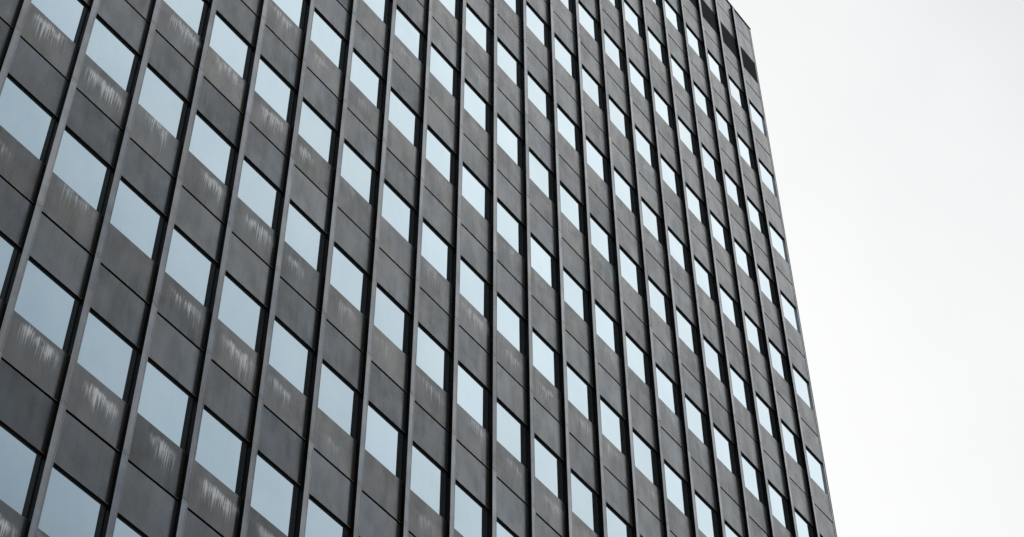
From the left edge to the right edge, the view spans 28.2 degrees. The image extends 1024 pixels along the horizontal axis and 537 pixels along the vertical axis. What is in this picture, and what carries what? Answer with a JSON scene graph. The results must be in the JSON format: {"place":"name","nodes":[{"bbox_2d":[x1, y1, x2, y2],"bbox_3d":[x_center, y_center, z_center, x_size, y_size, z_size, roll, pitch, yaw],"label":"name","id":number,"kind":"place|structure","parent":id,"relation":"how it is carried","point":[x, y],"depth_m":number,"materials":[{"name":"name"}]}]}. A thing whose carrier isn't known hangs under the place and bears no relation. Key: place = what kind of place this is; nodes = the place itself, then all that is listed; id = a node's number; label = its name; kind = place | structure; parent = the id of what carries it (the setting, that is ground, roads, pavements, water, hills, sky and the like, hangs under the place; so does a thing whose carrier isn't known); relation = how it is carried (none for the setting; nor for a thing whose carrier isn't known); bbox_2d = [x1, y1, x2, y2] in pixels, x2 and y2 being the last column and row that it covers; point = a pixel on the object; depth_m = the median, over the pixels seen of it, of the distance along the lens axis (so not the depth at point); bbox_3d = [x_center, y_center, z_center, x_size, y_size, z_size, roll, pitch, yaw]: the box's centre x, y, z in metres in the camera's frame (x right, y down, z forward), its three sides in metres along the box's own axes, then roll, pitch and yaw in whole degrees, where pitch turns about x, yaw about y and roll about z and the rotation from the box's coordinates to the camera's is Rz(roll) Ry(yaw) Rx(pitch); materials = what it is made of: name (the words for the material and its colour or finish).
{"place":"outdoors","nodes":[
{"label":"outdoors","id":0,"kind":"place"},
{"bbox_2d":[0,0,836,536],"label":"office tower","id":1,"kind":"structure","parent":0,"point":[394,268],"depth_m":44.33,"materials":[{"name":"concrete"}]},
{"bbox_2d":[0,231,19,300],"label":"window","id":2,"kind":"structure","parent":1,"relation":"in","point":[9,250],"depth_m":32.86,"materials":[{"name":"glass"}]},
{"bbox_2d":[0,420,43,518],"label":"window","id":3,"kind":"structure","parent":1,"relation":"in","point":[20,461],"depth_m":30.56,"materials":[{"name":"glass"}]},
{"bbox_2d":[0,73,56,163],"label":"window","id":4,"kind":"structure","parent":1,"relation":"in","point":[22,115],"depth_m":35.28,"materials":[{"name":"glass"}]},
{"bbox_2d":[14,255,80,353],"bbox_3d":[-7.608,0.594,33.138,0.103,1.373,1.258,-30,-56,22],"label":"window","id":5,"kind":"structure","parent":1,"relation":"in","point":[43,301],"depth_m":33.19,"materials":[{"name":"glass"}]},
{"bbox_2d":[31,0,88,44],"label":"window","id":6,"kind":"structure","parent":1,"relation":"in","point":[68,15],"depth_m":37.98,"materials":[{"name":"glass"}]},
{"bbox_2d":[38,463,106,536],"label":"window","id":7,"kind":"structure","parent":1,"relation":"in","point":[70,509],"depth_m":31.21,"materials":[{"name":"glass"}]},
{"bbox_2d":[53,126,111,213],"bbox_3d":[-7.626,-1.738,35.930,0.103,1.373,1.258,-30,-56,22],"label":"window","id":8,"kind":"structure","parent":1,"relation":"in","point":[78,165],"depth_m":35.99,"materials":[{"name":"glass"}]},
{"bbox_2d":[77,307,138,402],"bbox_3d":[-6.768,1.451,33.859,0.103,1.373,1.258,-30,-56,22],"label":"window","id":9,"kind":"structure","parent":1,"relation":"in","point":[105,353],"depth_m":33.92,"materials":[{"name":"glass"}]},
{"bbox_2d":[86,14,139,94],"bbox_3d":[-7.643,-4.070,38.722,0.103,1.373,1.258,-30,-56,22],"label":"window","id":10,"kind":"structure","parent":1,"relation":"in","point":[106,47],"depth_m":38.79,"materials":[{"name":"glass"}]},
{"bbox_2d":[113,513,147,536],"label":"window","id":11,"kind":"structure","parent":1,"relation":"in","point":[123,528],"depth_m":32.06,"materials":[{"name":"glass"}]},
{"bbox_2d":[110,176,165,262],"bbox_3d":[-6.785,-0.881,36.651,0.103,1.373,1.258,-30,-56,22],"label":"window","id":12,"kind":"structure","parent":1,"relation":"in","point":[133,214],"depth_m":36.72,"materials":[{"name":"glass"}]},
{"bbox_2d":[138,63,188,141],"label":"window","id":13,"kind":"structure","parent":1,"relation":"in","point":[158,97],"depth_m":39.52,"materials":[{"name":"glass"}]},
{"bbox_2d":[138,357,194,450],"bbox_3d":[-5.927,2.307,34.580,0.103,1.373,1.258,-30,-56,22],"label":"window","id":14,"kind":"structure","parent":1,"relation":"in","point":[164,402],"depth_m":34.64,"materials":[{"name":"glass"}]},
{"bbox_2d":[163,0,208,37],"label":"window","id":15,"kind":"structure","parent":1,"relation":"in","point":[193,12],"depth_m":42.23,"materials":[{"name":"glass"}]},
{"bbox_2d":[165,224,216,309],"bbox_3d":[-5.944,-0.025,37.372,0.103,1.373,1.258,-30,-56,22],"label":"window","id":16,"kind":"structure","parent":1,"relation":"in","point":[188,264],"depth_m":37.44,"materials":[{"name":"glass"}]},
{"bbox_2d":[189,110,236,187],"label":"window","id":17,"kind":"structure","parent":1,"relation":"in","point":[208,144],"depth_m":40.24,"materials":[{"name":"glass"}]},
{"bbox_2d":[195,404,248,497],"bbox_3d":[-5.087,3.164,35.301,0.103,1.373,1.258,-30,-56,22],"label":"window","id":18,"kind":"structure","parent":1,"relation":"in","point":[221,450],"depth_m":35.36,"materials":[{"name":"glass"}]},
{"bbox_2d":[209,10,252,81],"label":"window","id":19,"kind":"structure","parent":1,"relation":"in","point":[226,41],"depth_m":43.04,"materials":[{"name":"glass"}]},
{"bbox_2d":[218,271,265,354],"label":"window","id":20,"kind":"structure","parent":1,"relation":"in","point":[240,311],"depth_m":38.16,"materials":[{"name":"glass"}]},
{"bbox_2d":[238,155,281,231],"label":"window","id":21,"kind":"structure","parent":1,"relation":"in","point":[257,191],"depth_m":40.96,"materials":[{"name":"glass"}]},
{"bbox_2d":[255,54,295,124],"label":"window","id":22,"kind":"structure","parent":1,"relation":"in","point":[270,85],"depth_m":43.76,"materials":[{"name":"glass"}]},
{"bbox_2d":[251,450,299,536],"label":"window","id":23,"kind":"structure","parent":1,"relation":"in","point":[274,494],"depth_m":36.09,"materials":[{"name":"glass"}]},
{"bbox_2d":[273,0,306,30],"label":"window","id":24,"kind":"structure","parent":1,"relation":"in","point":[295,10],"depth_m":46.46,"materials":[{"name":"glass"}]},
{"bbox_2d":[269,316,313,398],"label":"window","id":25,"kind":"structure","parent":1,"relation":"in","point":[290,356],"depth_m":38.88,"materials":[{"name":"glass"}]},
{"bbox_2d":[285,199,325,273],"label":"window","id":26,"kind":"structure","parent":1,"relation":"in","point":[302,233],"depth_m":41.69,"materials":[{"name":"glass"}]},
{"bbox_2d":[298,97,336,166],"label":"window","id":27,"kind":"structure","parent":1,"relation":"in","point":[314,128],"depth_m":44.48,"materials":[{"name":"glass"}]},
{"bbox_2d":[305,494,349,536],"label":"window","id":28,"kind":"structure","parent":1,"relation":"in","point":[320,522],"depth_m":37.01,"materials":[{"name":"glass"}]},
{"bbox_2d":[311,8,345,71],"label":"window","id":29,"kind":"structure","parent":1,"relation":"in","point":[324,35],"depth_m":47.28,"materials":[{"name":"glass"}]},
{"bbox_2d":[318,359,359,440],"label":"window","id":30,"kind":"structure","parent":1,"relation":"in","point":[338,399],"depth_m":39.61,"materials":[{"name":"glass"}]},
{"bbox_2d":[330,241,368,315],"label":"window","id":31,"kind":"structure","parent":1,"relation":"in","point":[348,277],"depth_m":42.41,"materials":[{"name":"glass"}]},
{"bbox_2d":[341,138,376,207],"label":"window","id":32,"kind":"structure","parent":1,"relation":"in","point":[356,170],"depth_m":45.22,"materials":[{"name":"glass"}]},
{"bbox_2d":[350,47,383,110],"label":"window","id":33,"kind":"structure","parent":1,"relation":"in","point":[363,75],"depth_m":48.00,"materials":[{"name":"glass"}]},
{"bbox_2d":[363,0,388,26],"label":"window","id":34,"kind":"structure","parent":1,"relation":"in","point":[380,8],"depth_m":50.69,"materials":[{"name":"glass"}]},
{"bbox_2d":[365,400,403,480],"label":"window","id":35,"kind":"structure","parent":1,"relation":"in","point":[384,440],"depth_m":40.34,"materials":[{"name":"glass"}]},
{"bbox_2d":[374,283,410,355],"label":"window","id":36,"kind":"structure","parent":1,"relation":"in","point":[390,317],"depth_m":43.14,"materials":[{"name":"glass"}]},
{"bbox_2d":[382,178,414,245],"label":"window","id":37,"kind":"structure","parent":1,"relation":"in","point":[396,210],"depth_m":45.94,"materials":[{"name":"glass"}]},
{"bbox_2d":[388,87,420,148],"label":"window","id":38,"kind":"structure","parent":1,"relation":"in","point":[401,115],"depth_m":48.74,"materials":[{"name":"glass"}]},
{"bbox_2d":[395,5,424,63],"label":"window","id":39,"kind":"structure","parent":1,"relation":"in","point":[406,30],"depth_m":51.53,"materials":[{"name":"glass"}]},
{"bbox_2d":[410,441,446,520],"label":"window","id":40,"kind":"structure","parent":1,"relation":"in","point":[428,478],"depth_m":41.06,"materials":[{"name":"glass"}]},
{"bbox_2d":[416,322,449,394],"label":"window","id":41,"kind":"structure","parent":1,"relation":"in","point":[433,358],"depth_m":43.86,"materials":[{"name":"glass"}]},
{"bbox_2d":[421,218,452,284],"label":"window","id":42,"kind":"structure","parent":1,"relation":"in","point":[435,249],"depth_m":46.65,"materials":[{"name":"glass"}]},
{"bbox_2d":[426,124,455,185],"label":"window","id":43,"kind":"structure","parent":1,"relation":"in","point":[438,153],"depth_m":49.46,"materials":[{"name":"glass"}]},
{"bbox_2d":[430,42,457,99],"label":"window","id":44,"kind":"structure","parent":1,"relation":"in","point":[442,69],"depth_m":52.25,"materials":[{"name":"glass"}]},
{"bbox_2d":[454,479,488,536],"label":"window","id":45,"kind":"structure","parent":1,"relation":"in","point":[471,516],"depth_m":41.86,"materials":[{"name":"glass"}]},
{"bbox_2d":[457,360,488,431],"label":"window","id":46,"kind":"structure","parent":1,"relation":"in","point":[472,395],"depth_m":44.58,"materials":[{"name":"glass"}]},
{"bbox_2d":[460,256,489,320],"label":"window","id":47,"kind":"structure","parent":1,"relation":"in","point":[473,286],"depth_m":47.38,"materials":[{"name":"glass"}]},
{"bbox_2d":[462,162,489,221],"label":"window","id":48,"kind":"structure","parent":1,"relation":"in","point":[474,190],"depth_m":50.19,"materials":[{"name":"glass"}]},
{"bbox_2d":[464,78,490,134],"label":"window","id":49,"kind":"structure","parent":1,"relation":"in","point":[475,104],"depth_m":52.97,"materials":[{"name":"glass"}]},
{"bbox_2d":[466,2,490,55],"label":"window","id":50,"kind":"structure","parent":1,"relation":"in","point":[476,27],"depth_m":55.78,"materials":[{"name":"glass"}]},
{"bbox_2d":[497,37,520,89],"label":"window","id":51,"kind":"structure","parent":1,"relation":"in","point":[506,60],"depth_m":56.51,"materials":[{"name":"glass"}]},
{"bbox_2d":[497,113,521,168],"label":"window","id":52,"kind":"structure","parent":1,"relation":"in","point":[508,139],"depth_m":53.70,"materials":[{"name":"glass"}]},
{"bbox_2d":[497,197,523,257],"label":"window","id":53,"kind":"structure","parent":1,"relation":"in","point":[509,226],"depth_m":50.90,"materials":[{"name":"glass"}]},
{"bbox_2d":[497,292,524,356],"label":"window","id":54,"kind":"structure","parent":1,"relation":"in","point":[510,323],"depth_m":48.11,"materials":[{"name":"glass"}]},
{"bbox_2d":[497,398,526,467],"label":"window","id":55,"kind":"structure","parent":1,"relation":"in","point":[511,431],"depth_m":45.31,"materials":[{"name":"glass"}]},
{"bbox_2d":[526,1,548,49],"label":"window","id":56,"kind":"structure","parent":1,"relation":"in","point":[535,23],"depth_m":60.02,"materials":[{"name":"glass"}]},
{"bbox_2d":[528,71,550,121],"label":"window","id":57,"kind":"structure","parent":1,"relation":"in","point":[537,94],"depth_m":57.23,"materials":[{"name":"glass"}]},
{"bbox_2d":[529,147,553,202],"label":"window","id":58,"kind":"structure","parent":1,"relation":"in","point":[540,174],"depth_m":54.41,"materials":[{"name":"glass"}]},
{"bbox_2d":[531,233,556,291],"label":"window","id":59,"kind":"structure","parent":1,"relation":"in","point":[543,262],"depth_m":51.63,"materials":[{"name":"glass"}]},
{"bbox_2d":[532,327,559,390],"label":"window","id":60,"kind":"structure","parent":1,"relation":"in","point":[545,358],"depth_m":48.83,"materials":[{"name":"glass"}]},
{"bbox_2d":[534,433,563,502],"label":"window","id":61,"kind":"structure","parent":1,"relation":"in","point":[548,465],"depth_m":46.03,"materials":[{"name":"glass"}]},
{"bbox_2d":[554,33,576,81],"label":"window","id":62,"kind":"structure","parent":1,"relation":"in","point":[564,56],"depth_m":60.76,"materials":[{"name":"glass"}]},
{"bbox_2d":[557,103,579,153],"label":"window","id":63,"kind":"structure","parent":1,"relation":"in","point":[567,127],"depth_m":57.95,"materials":[{"name":"glass"}]},
{"bbox_2d":[560,181,583,234],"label":"window","id":64,"kind":"structure","parent":1,"relation":"in","point":[571,207],"depth_m":55.15,"materials":[{"name":"glass"}]},
{"bbox_2d":[563,266,588,324],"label":"window","id":65,"kind":"structure","parent":1,"relation":"in","point":[575,295],"depth_m":52.35,"materials":[{"name":"glass"}]},
{"bbox_2d":[567,362,593,424],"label":"window","id":66,"kind":"structure","parent":1,"relation":"in","point":[580,395],"depth_m":49.55,"materials":[{"name":"glass"}]},
{"bbox_2d":[571,469,599,536],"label":"window","id":67,"kind":"structure","parent":1,"relation":"in","point":[584,499],"depth_m":46.76,"materials":[{"name":"glass"}]},
{"bbox_2d":[578,0,598,43],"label":"window","id":68,"kind":"structure","parent":1,"relation":"in","point":[586,19],"depth_m":64.27,"materials":[{"name":"glass"}]},
{"bbox_2d":[582,64,603,111],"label":"window","id":69,"kind":"structure","parent":1,"relation":"in","point":[591,86],"depth_m":61.47,"materials":[{"name":"glass"}]},
{"bbox_2d":[586,135,609,187],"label":"window","id":70,"kind":"structure","parent":1,"relation":"in","point":[596,159],"depth_m":58.67,"materials":[{"name":"glass"}]},
{"bbox_2d":[590,213,613,266],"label":"window","id":71,"kind":"structure","parent":1,"relation":"in","point":[601,239],"depth_m":55.88,"materials":[{"name":"glass"}]},
{"bbox_2d":[595,300,619,356],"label":"window","id":72,"kind":"structure","parent":1,"relation":"in","point":[606,325],"depth_m":53.07,"materials":[{"name":"glass"}]},
{"bbox_2d":[600,395,626,456],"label":"window","id":73,"kind":"structure","parent":1,"relation":"in","point":[613,424],"depth_m":50.27,"materials":[{"name":"glass"}]},
{"bbox_2d":[604,29,624,73],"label":"window","id":74,"kind":"structure","parent":1,"relation":"in","point":[612,49],"depth_m":64.99,"materials":[{"name":"glass"}]},
{"bbox_2d":[606,502,632,536],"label":"window","id":75,"kind":"structure","parent":1,"relation":"in","point":[617,526],"depth_m":47.67,"materials":[{"name":"glass"}]},
{"bbox_2d":[609,95,629,141],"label":"window","id":76,"kind":"structure","parent":1,"relation":"in","point":[618,117],"depth_m":62.18,"materials":[{"name":"glass"}]},
{"bbox_2d":[614,167,635,215],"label":"window","id":77,"kind":"structure","parent":1,"relation":"in","point":[624,190],"depth_m":59.39,"materials":[{"name":"glass"}]},
{"bbox_2d":[619,244,642,297],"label":"window","id":78,"kind":"structure","parent":1,"relation":"in","point":[630,270],"depth_m":56.59,"materials":[{"name":"glass"}]},
{"bbox_2d":[625,331,650,388],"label":"window","id":79,"kind":"structure","parent":1,"relation":"in","point":[637,358],"depth_m":53.79,"materials":[{"name":"glass"}]},
{"bbox_2d":[629,59,648,101],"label":"window","id":80,"kind":"structure","parent":1,"relation":"in","point":[638,79],"depth_m":65.71,"materials":[{"name":"glass"}]},
{"bbox_2d":[632,427,658,488],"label":"window","id":81,"kind":"structure","parent":1,"relation":"in","point":[644,453],"depth_m":51.01,"materials":[{"name":"glass"}]},
{"bbox_2d":[635,125,655,170],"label":"window","id":82,"kind":"structure","parent":1,"relation":"in","point":[645,147],"depth_m":62.92,"materials":[{"name":"glass"}]},
{"bbox_2d":[641,197,663,246],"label":"window","id":83,"kind":"structure","parent":1,"relation":"in","point":[651,220],"depth_m":60.12,"materials":[{"name":"glass"}]},
{"bbox_2d":[648,276,671,328],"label":"window","id":84,"kind":"structure","parent":1,"relation":"in","point":[659,301],"depth_m":57.33,"materials":[{"name":"glass"}]},
{"bbox_2d":[654,88,673,130],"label":"window","id":85,"kind":"structure","parent":1,"relation":"in","point":[663,108],"depth_m":66.44,"materials":[{"name":"glass"}]},
{"bbox_2d":[655,362,679,418],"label":"window","id":86,"kind":"structure","parent":1,"relation":"in","point":[667,388],"depth_m":54.52,"materials":[{"name":"glass"}]},
{"bbox_2d":[660,153,682,201],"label":"window","id":87,"kind":"structure","parent":1,"relation":"in","point":[670,175],"depth_m":63.64,"materials":[{"name":"glass"}]},
{"bbox_2d":[664,459,689,519],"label":"window","id":88,"kind":"structure","parent":1,"relation":"in","point":[676,485],"depth_m":51.73,"materials":[{"name":"glass"}]},
{"bbox_2d":[668,226,689,274],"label":"window","id":89,"kind":"structure","parent":1,"relation":"in","point":[678,250],"depth_m":60.84,"materials":[{"name":"glass"}]},
{"bbox_2d":[676,306,698,357],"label":"window","id":90,"kind":"structure","parent":1,"relation":"in","point":[686,329],"depth_m":58.05,"materials":[{"name":"glass"}]},
{"bbox_2d":[678,116,697,158],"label":"window","id":91,"kind":"structure","parent":1,"relation":"in","point":[687,136],"depth_m":67.17,"materials":[{"name":"glass"}]},
{"bbox_2d":[685,182,705,226],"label":"window","id":92,"kind":"structure","parent":1,"relation":"in","point":[695,204],"depth_m":64.36,"materials":[{"name":"glass"}]},
{"bbox_2d":[685,393,708,448],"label":"window","id":93,"kind":"structure","parent":1,"relation":"in","point":[696,418],"depth_m":55.24,"materials":[{"name":"glass"}]},
{"bbox_2d":[694,255,715,303],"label":"window","id":94,"kind":"structure","parent":1,"relation":"in","point":[704,278],"depth_m":61.56,"materials":[{"name":"glass"}]},
{"bbox_2d":[694,489,718,536],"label":"window","id":95,"kind":"structure","parent":1,"relation":"in","point":[706,514],"depth_m":52.50,"materials":[{"name":"glass"}]},
{"bbox_2d":[701,142,721,186],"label":"window","id":96,"kind":"structure","parent":1,"relation":"in","point":[710,163],"depth_m":67.89,"materials":[{"name":"glass"}]},
{"bbox_2d":[703,335,725,385],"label":"window","id":97,"kind":"structure","parent":1,"relation":"in","point":[714,359],"depth_m":58.77,"materials":[{"name":"glass"}]},
{"bbox_2d":[710,210,730,255],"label":"window","id":98,"kind":"structure","parent":1,"relation":"in","point":[720,233],"depth_m":65.09,"materials":[{"name":"glass"}]},
{"bbox_2d":[713,423,738,479],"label":"window","id":99,"kind":"structure","parent":1,"relation":"in","point":[724,446],"depth_m":55.97,"materials":[{"name":"glass"}]},
{"bbox_2d":[719,283,741,332],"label":"window","id":100,"kind":"structure","parent":1,"relation":"in","point":[729,306],"depth_m":62.29,"materials":[{"name":"glass"}]},
{"bbox_2d":[729,363,751,413],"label":"window","id":101,"kind":"structure","parent":1,"relation":"in","point":[740,386],"depth_m":59.50,"materials":[{"name":"glass"}]},
{"bbox_2d":[734,238,753,281],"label":"window","id":102,"kind":"structure","parent":1,"relation":"in","point":[743,257],"depth_m":65.82,"materials":[{"name":"glass"}]},
{"bbox_2d":[741,452,764,505],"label":"window","id":103,"kind":"structure","parent":1,"relation":"in","point":[752,476],"depth_m":56.69,"materials":[{"name":"glass"}]},
{"bbox_2d":[744,311,765,358],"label":"window","id":104,"kind":"structure","parent":1,"relation":"in","point":[754,333],"depth_m":63.02,"materials":[{"name":"glass"}]},
{"bbox_2d":[755,391,777,441],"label":"window","id":105,"kind":"structure","parent":1,"relation":"in","point":[766,413],"depth_m":60.23,"materials":[{"name":"glass"}]},
{"bbox_2d":[757,264,777,308],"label":"window","id":106,"kind":"structure","parent":1,"relation":"in","point":[767,285],"depth_m":66.53,"materials":[{"name":"glass"}]},
{"bbox_2d":[768,337,789,384],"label":"window","id":107,"kind":"structure","parent":1,"relation":"in","point":[778,358],"depth_m":63.74,"materials":[{"name":"glass"}]},
{"bbox_2d":[768,480,791,533],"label":"window","id":108,"kind":"structure","parent":1,"relation":"in","point":[779,505],"depth_m":57.41,"materials":[{"name":"glass"}]},
{"bbox_2d":[781,419,802,468],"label":"window","id":109,"kind":"structure","parent":1,"relation":"in","point":[791,441],"depth_m":60.94,"materials":[{"name":"glass"}]},
{"bbox_2d":[792,364,811,408],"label":"window","id":110,"kind":"structure","parent":1,"relation":"in","point":[802,388],"depth_m":64.46,"materials":[{"name":"glass"}]},
{"bbox_2d":[805,445,826,493],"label":"window","id":111,"kind":"structure","parent":1,"relation":"in","point":[815,465],"depth_m":61.65,"materials":[{"name":"glass"}]},
{"bbox_2d":[728,0,1023,536],"label":"sky","id":112,"kind":"structure","parent":0,"point":[895,128],"materials":[{"name":"white"}]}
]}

